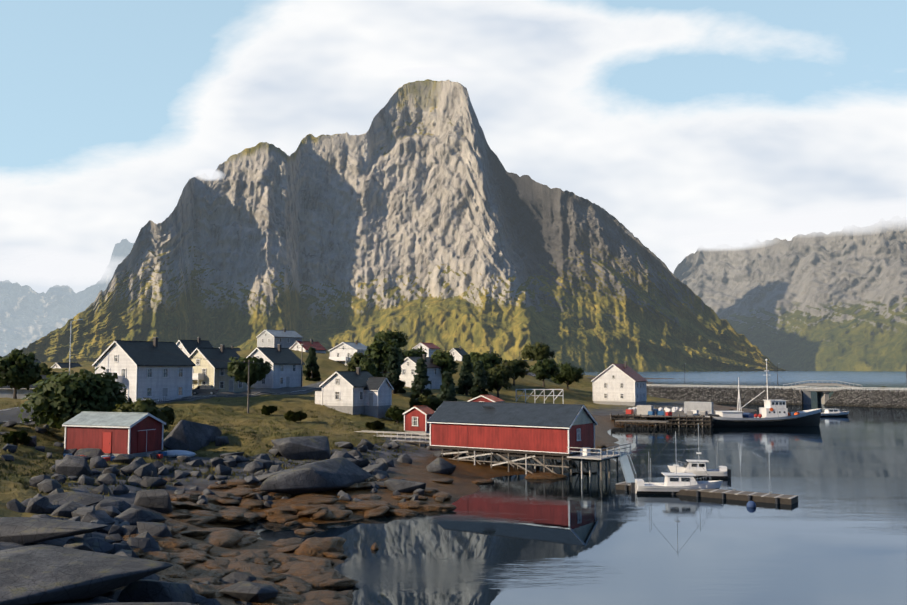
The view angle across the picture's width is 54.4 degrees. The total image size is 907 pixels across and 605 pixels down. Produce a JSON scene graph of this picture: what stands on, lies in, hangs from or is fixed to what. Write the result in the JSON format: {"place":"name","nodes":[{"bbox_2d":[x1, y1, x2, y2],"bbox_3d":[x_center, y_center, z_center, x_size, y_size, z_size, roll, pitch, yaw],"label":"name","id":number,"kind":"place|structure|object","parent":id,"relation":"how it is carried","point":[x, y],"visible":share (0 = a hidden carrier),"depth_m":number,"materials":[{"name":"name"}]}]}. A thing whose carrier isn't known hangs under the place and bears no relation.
{"place":"outdoors","nodes":[
{"label":"outdoors","id":0,"kind":"place"},
{"bbox_2d":[0,239,133,356],"bbox_3d":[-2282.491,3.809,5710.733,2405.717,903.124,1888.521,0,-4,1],"label":"mountain","id":1,"kind":"structure","parent":0,"point":[28,315],"depth_m":5411.02,"materials":[{"name":"grey stone"}]},
{"bbox_2d":[0,249,119,283],"bbox_3d":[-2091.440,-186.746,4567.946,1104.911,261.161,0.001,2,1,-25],"label":"cloud","id":2,"kind":"structure","parent":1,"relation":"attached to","point":[51,266],"depth_m":4574.16,"materials":[{"name":"white"}]},
{"bbox_2d":[0,370,535,424],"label":"road","id":3,"kind":"structure","parent":0,"point":[4,417],"depth_m":141.22,"materials":[{"name":"grey asphalt"}]},
{"bbox_2d":[192,385,218,394],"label":"parked car","id":4,"kind":"object","parent":3,"relation":"on","point":[211,389],"visible":0.88,"depth_m":139.08,"materials":[{"name":"grey paint"}]},
{"bbox_2d":[0,349,756,602],"bbox_3d":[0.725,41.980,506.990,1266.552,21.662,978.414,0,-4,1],"label":"ground","id":5,"kind":"structure","parent":0,"point":[464,474],"depth_m":107.05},
{"bbox_2d":[2,430,32,444],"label":"bush","id":6,"kind":"object","parent":5,"relation":"on","point":[15,437],"visible":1,"depth_m":88.65,"materials":[{"name":"green plant"}]},
{"bbox_2d":[0,349,41,398],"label":"tree","id":7,"kind":"object","parent":5,"relation":"on","point":[19,370],"visible":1,"depth_m":141.47,"materials":[{"name":"green plant"}]},
{"bbox_2d":[0,375,55,398],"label":"grey bungalow","id":8,"kind":"object","parent":5,"relation":"on","point":[7,391],"visible":0.17,"depth_m":148.85,"materials":[{"name":"paint"}]},
{"bbox_2d":[36,362,57,374],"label":"tree","id":9,"kind":"object","parent":5,"relation":"on","point":[45,370],"visible":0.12,"depth_m":156.64,"materials":[{"name":"green plant"}]},
{"bbox_2d":[51,362,81,367],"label":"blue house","id":10,"kind":"structure","parent":5,"relation":"on","point":[62,365],"depth_m":303.74,"materials":[{"name":"white paint"}]},
{"bbox_2d":[18,366,131,428],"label":"road tree","id":11,"kind":"object","parent":5,"relation":"on","point":[58,401],"visible":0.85,"depth_m":101.40,"materials":[{"name":"green plant"}]},
{"bbox_2d":[69,319,82,373],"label":"lamp post","id":12,"kind":"object","parent":5,"relation":"on","point":[70,345],"visible":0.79,"depth_m":128.40,"materials":[{"name":"metal"}]},
{"bbox_2d":[62,411,165,457],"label":"shed","id":13,"kind":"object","parent":5,"relation":"on","point":[135,434],"visible":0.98,"depth_m":90.46,"materials":[{"name":"paint"}]},
{"bbox_2d":[63,395,195,460],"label":"garden fence and gear","id":14,"kind":"object","parent":5,"relation":"on","point":[171,453],"visible":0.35,"depth_m":92.14,"materials":[{"name":"grey wood"}]},
{"bbox_2d":[92,337,195,401],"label":"blue white house","id":15,"kind":"structure","parent":5,"relation":"on","point":[145,373],"depth_m":130.21,"materials":[{"name":"paint"}]},
{"bbox_2d":[112,397,175,429],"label":"bush","id":16,"kind":"object","parent":5,"relation":"on","point":[166,414],"visible":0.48,"depth_m":100.67,"materials":[{"name":"green plant"}]},
{"bbox_2d":[176,338,213,356],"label":"white house","id":17,"kind":"structure","parent":5,"relation":"on","point":[187,347],"depth_m":198.98,"materials":[{"name":"paint"}]},
{"bbox_2d":[0,398,428,496],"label":"grass tussocks","id":18,"kind":"object","parent":5,"relation":"on","point":[31,475],"depth_m":98.13,"materials":[{"name":"green plant"}]},
{"bbox_2d":[189,345,247,392],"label":"cream house","id":19,"kind":"structure","parent":5,"relation":"on","point":[206,371],"depth_m":148.28,"materials":[{"name":"paint"}]},
{"bbox_2d":[219,346,241,351],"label":"house","id":20,"kind":"structure","parent":5,"relation":"on","point":[237,349],"depth_m":296.03,"materials":[{"name":"beige paint"}]},
{"bbox_2d":[243,360,253,412],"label":"utility pole","id":21,"kind":"object","parent":5,"relation":"on","point":[248,362],"visible":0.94,"depth_m":127.86,"materials":[{"name":"brown wood"}]},
{"bbox_2d":[226,355,272,393],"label":"tree by house","id":22,"kind":"object","parent":5,"relation":"on","point":[259,369],"visible":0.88,"depth_m":144.10,"materials":[{"name":"green plant"}]},
{"bbox_2d":[261,405,277,414],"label":"bush","id":23,"kind":"object","parent":5,"relation":"on","point":[266,410],"visible":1,"depth_m":127.56,"materials":[{"name":"green plant"}]},
{"bbox_2d":[246,344,304,388],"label":"house","id":24,"kind":"structure","parent":5,"relation":"on","point":[285,371],"depth_m":158.76,"materials":[{"name":"paint"}]},
{"bbox_2d":[67,324,483,362],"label":"power lines","id":25,"kind":"object","parent":5,"relation":"on","point":[235,361],"visible":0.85,"depth_m":128.59,"materials":[{"name":"grey metal"}]},
{"bbox_2d":[256,328,302,347],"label":"house","id":26,"kind":"structure","parent":5,"relation":"on","point":[285,338],"depth_m":297.55,"materials":[{"name":"paint"}]},
{"bbox_2d":[284,410,306,421],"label":"bush","id":27,"kind":"object","parent":5,"relation":"on","point":[290,415],"visible":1,"depth_m":121.44,"materials":[{"name":"green plant"}]},
{"bbox_2d":[301,343,302,386],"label":"utility pole","id":28,"kind":"object","parent":5,"relation":"on","point":[301,363],"visible":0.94,"depth_m":161.96,"materials":[{"name":"brown wood"}]},
{"bbox_2d":[0,416,607,604],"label":"shore boulders","id":29,"kind":"object","parent":5,"relation":"on","point":[83,566],"visible":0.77,"depth_m":55.95,"materials":[{"name":"stone"}]},
{"bbox_2d":[289,339,326,352],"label":"house","id":30,"kind":"structure","parent":5,"relation":"on","point":[319,349],"depth_m":259.44,"materials":[{"name":"white paint"}]},
{"bbox_2d":[302,347,321,381],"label":"spruce","id":31,"kind":"object","parent":5,"relation":"on","point":[311,372],"visible":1,"depth_m":196.32,"materials":[{"name":"green plant"}]},
{"bbox_2d":[328,340,370,365],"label":"tall white house","id":32,"kind":"structure","parent":5,"relation":"on","point":[342,356],"depth_m":235.34,"materials":[{"name":"paint"}]},
{"bbox_2d":[314,367,393,418],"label":"white house wing","id":33,"kind":"structure","parent":5,"relation":"on","point":[358,391],"depth_m":139.19,"materials":[{"name":"white wood"}]},
{"bbox_2d":[114,471,596,604],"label":"rocks","id":34,"kind":"object","parent":5,"relation":"on","point":[293,580],"visible":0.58,"depth_m":58.16,"materials":[{"name":"brown stone"}]},
{"bbox_2d":[347,352,369,370],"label":"garden tree","id":35,"kind":"object","parent":5,"relation":"on","point":[353,363],"visible":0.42,"depth_m":201.72,"materials":[{"name":"green plant"}]},
{"bbox_2d":[353,357,384,376],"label":"tree","id":36,"kind":"object","parent":5,"relation":"on","point":[369,366],"visible":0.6,"depth_m":177.28,"materials":[{"name":"green plant"}]},
{"bbox_2d":[365,420,384,429],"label":"bush","id":37,"kind":"object","parent":5,"relation":"on","point":[376,424],"visible":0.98,"depth_m":125.85,"materials":[{"name":"green plant"}]},
{"bbox_2d":[364,337,403,372],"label":"garden tree","id":38,"kind":"object","parent":5,"relation":"on","point":[378,351],"visible":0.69,"depth_m":186.92,"materials":[{"name":"green plant"}]},
{"bbox_2d":[330,424,440,450],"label":"walkway pier","id":39,"kind":"structure","parent":5,"relation":"on","point":[419,442],"depth_m":116.36,"materials":[{"name":"white wood"}]},
{"bbox_2d":[373,328,408,347],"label":"tree","id":40,"kind":"object","parent":5,"relation":"on","point":[387,335],"visible":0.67,"depth_m":297.13,"materials":[{"name":"green plant"}]},
{"bbox_2d":[383,346,405,393],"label":"spruce","id":41,"kind":"object","parent":5,"relation":"on","point":[393,369],"visible":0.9,"depth_m":173.13,"materials":[{"name":"green plant"}]},
{"bbox_2d":[385,405,405,422],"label":"bush","id":42,"kind":"object","parent":5,"relation":"on","point":[393,413],"visible":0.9,"depth_m":137.46,"materials":[{"name":"green plant"}]},
{"bbox_2d":[400,346,427,358],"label":"tree","id":43,"kind":"object","parent":5,"relation":"on","point":[413,353],"visible":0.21,"depth_m":213.03,"materials":[{"name":"green plant"}]},
{"bbox_2d":[402,405,434,435],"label":"cabin","id":44,"kind":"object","parent":5,"relation":"on","point":[416,418],"depth_m":127.59,"materials":[{"name":"paint"}]},
{"bbox_2d":[399,354,442,388],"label":"house","id":45,"kind":"structure","parent":5,"relation":"on","point":[408,365],"depth_m":201.81,"materials":[{"name":"paint"}]},
{"bbox_2d":[409,358,432,400],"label":"spruce","id":46,"kind":"object","parent":5,"relation":"on","point":[421,381],"visible":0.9,"depth_m":168.15,"materials":[{"name":"green plant"}]},
{"bbox_2d":[412,342,439,356],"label":"house","id":47,"kind":"structure","parent":5,"relation":"on","point":[431,348],"depth_m":361.36,"materials":[{"name":"white paint"}]},
{"bbox_2d":[409,393,443,410],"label":"bush","id":48,"kind":"object","parent":5,"relation":"on","point":[432,402],"visible":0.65,"depth_m":145.98,"materials":[{"name":"green plant"}]},
{"bbox_2d":[431,348,458,378],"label":"tree","id":49,"kind":"object","parent":5,"relation":"on","point":[446,361],"visible":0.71,"depth_m":206.70,"materials":[{"name":"green plant"}]},
{"bbox_2d":[437,371,456,407],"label":"spruce","id":50,"kind":"object","parent":5,"relation":"on","point":[447,389],"visible":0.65,"depth_m":156.16,"materials":[{"name":"green plant"}]},
{"bbox_2d":[449,346,467,360],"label":"house","id":51,"kind":"structure","parent":5,"relation":"on","point":[458,354],"depth_m":300.45,"materials":[{"name":"paint"}]},
{"bbox_2d":[455,354,474,394],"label":"spruce","id":52,"kind":"object","parent":5,"relation":"on","point":[465,383],"visible":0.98,"depth_m":198.00,"materials":[{"name":"green plant"}]},
{"bbox_2d":[469,360,489,397],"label":"spruce","id":53,"kind":"object","parent":5,"relation":"on","point":[479,380],"visible":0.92,"depth_m":188.11,"materials":[{"name":"green plant"}]},
{"bbox_2d":[470,351,501,376],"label":"tree","id":54,"kind":"object","parent":5,"relation":"on","point":[489,360],"visible":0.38,"depth_m":228.55,"materials":[{"name":"green plant"}]},
{"bbox_2d":[467,394,504,401],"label":"house roof","id":55,"kind":"structure","parent":5,"relation":"on","point":[487,398],"depth_m":165.01,"materials":[{"name":"red paint"}]},
{"bbox_2d":[484,364,514,397],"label":"tree","id":56,"kind":"object","parent":5,"relation":"on","point":[498,377],"visible":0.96,"depth_m":211.99,"materials":[{"name":"green plant"}]},
{"bbox_2d":[499,358,529,385],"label":"tree","id":57,"kind":"object","parent":5,"relation":"on","point":[516,366],"visible":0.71,"depth_m":237.17,"materials":[{"name":"green plant"}]},
{"bbox_2d":[427,401,630,479],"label":"rorbu on stilts","id":58,"kind":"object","parent":5,"relation":"on","point":[534,431],"visible":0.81,"depth_m":103.92,"materials":[{"name":"red paint"}]},
{"bbox_2d":[521,342,554,360],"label":"tree","id":59,"kind":"object","parent":5,"relation":"on","point":[539,351],"visible":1,"depth_m":314.76,"materials":[{"name":"green plant"}]},
{"bbox_2d":[516,389,563,403],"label":"fish drying rack","id":60,"kind":"object","parent":5,"relation":"on","point":[544,395],"visible":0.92,"depth_m":212.53,"materials":[{"name":"grey wood"}]},
{"bbox_2d":[528,358,559,386],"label":"tree","id":61,"kind":"object","parent":5,"relation":"on","point":[545,369],"visible":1,"depth_m":245.63,"materials":[{"name":"green plant"}]},
{"bbox_2d":[551,361,584,389],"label":"harbour tree","id":62,"kind":"object","parent":5,"relation":"on","point":[569,374],"visible":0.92,"depth_m":256.27,"materials":[{"name":"green plant"}]},
{"bbox_2d":[591,362,647,405],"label":"house","id":63,"kind":"structure","parent":5,"relation":"on","point":[620,384],"depth_m":239.72,"materials":[{"name":"white paint"}]},
{"bbox_2d":[610,401,743,427],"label":"wharf","id":64,"kind":"structure","parent":5,"relation":"on","point":[685,416],"depth_m":189.92,"materials":[{"name":"wood"}]},
{"bbox_2d":[646,363,906,408],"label":"bridge","id":65,"kind":"structure","parent":5,"relation":"on","point":[853,396],"depth_m":296.89,"materials":[{"name":"stone"}]},
{"bbox_2d":[3,79,807,371],"bbox_3d":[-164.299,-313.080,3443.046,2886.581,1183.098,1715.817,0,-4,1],"label":"mountain","id":66,"kind":"structure","parent":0,"point":[417,213],"depth_m":3066.16,"materials":[{"name":"grey stone"}]},
{"bbox_2d":[195,169,222,179],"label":"cloud","id":67,"kind":"structure","parent":66,"relation":"on","point":[208,174],"depth_m":2829.41,"materials":[{"name":"white"}]},
{"bbox_2d":[399,68,466,77],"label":"cloud","id":68,"kind":"structure","parent":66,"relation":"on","point":[432,72],"depth_m":2963.78,"materials":[{"name":"white"}]},
{"bbox_2d":[0,0,906,292],"label":"sky","id":69,"kind":"structure","parent":0,"point":[655,114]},
{"bbox_2d":[232,371,906,604],"bbox_3d":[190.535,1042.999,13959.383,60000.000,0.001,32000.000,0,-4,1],"label":"water","id":70,"kind":"structure","parent":0,"point":[836,534],"depth_m":67.55,"materials":[{"name":"blue liquid"}]},
{"bbox_2d":[631,432,722,493],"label":"motorboat","id":71,"kind":"object","parent":70,"relation":"in","point":[676,482],"visible":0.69,"depth_m":86.22,"materials":[{"name":"white plastic"}]},
{"bbox_2d":[667,424,730,478],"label":"motorboat","id":72,"kind":"object","parent":70,"relation":"in","point":[698,470],"visible":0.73,"depth_m":98.85,"materials":[{"name":"white plastic"}]},
{"bbox_2d":[615,446,797,507],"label":"floating jetty","id":73,"kind":"object","parent":70,"relation":"on","point":[751,498],"visible":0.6,"depth_m":83.79,"materials":[{"name":"brown wood"}]},
{"bbox_2d":[697,359,821,426],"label":"fishing vessel","id":74,"kind":"object","parent":70,"relation":"in","point":[774,413],"visible":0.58,"depth_m":185.76,"materials":[{"name":"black metal"}]},
{"bbox_2d":[821,409,848,416],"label":"motorboat","id":75,"kind":"object","parent":70,"relation":"on","point":[832,412],"visible":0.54,"depth_m":223.48,"materials":[{"name":"white plastic"}]},
{"bbox_2d":[674,235,767,249],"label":"cloud","id":76,"kind":"structure","parent":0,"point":[728,242],"depth_m":2889.74,"materials":[{"name":"white"}]},
{"bbox_2d":[658,200,906,245],"bbox_3d":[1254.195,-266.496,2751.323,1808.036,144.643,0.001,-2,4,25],"label":"cloud","id":77,"kind":"structure","parent":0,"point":[865,217],"depth_m":2806.21,"materials":[{"name":"white"}]},
{"bbox_2d":[673,225,906,370],"bbox_3d":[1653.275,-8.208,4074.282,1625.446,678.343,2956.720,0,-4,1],"label":"mountain","id":78,"kind":"structure","parent":0,"point":[834,301],"depth_m":3652.68,"materials":[{"name":"grey stone"}]}
]}

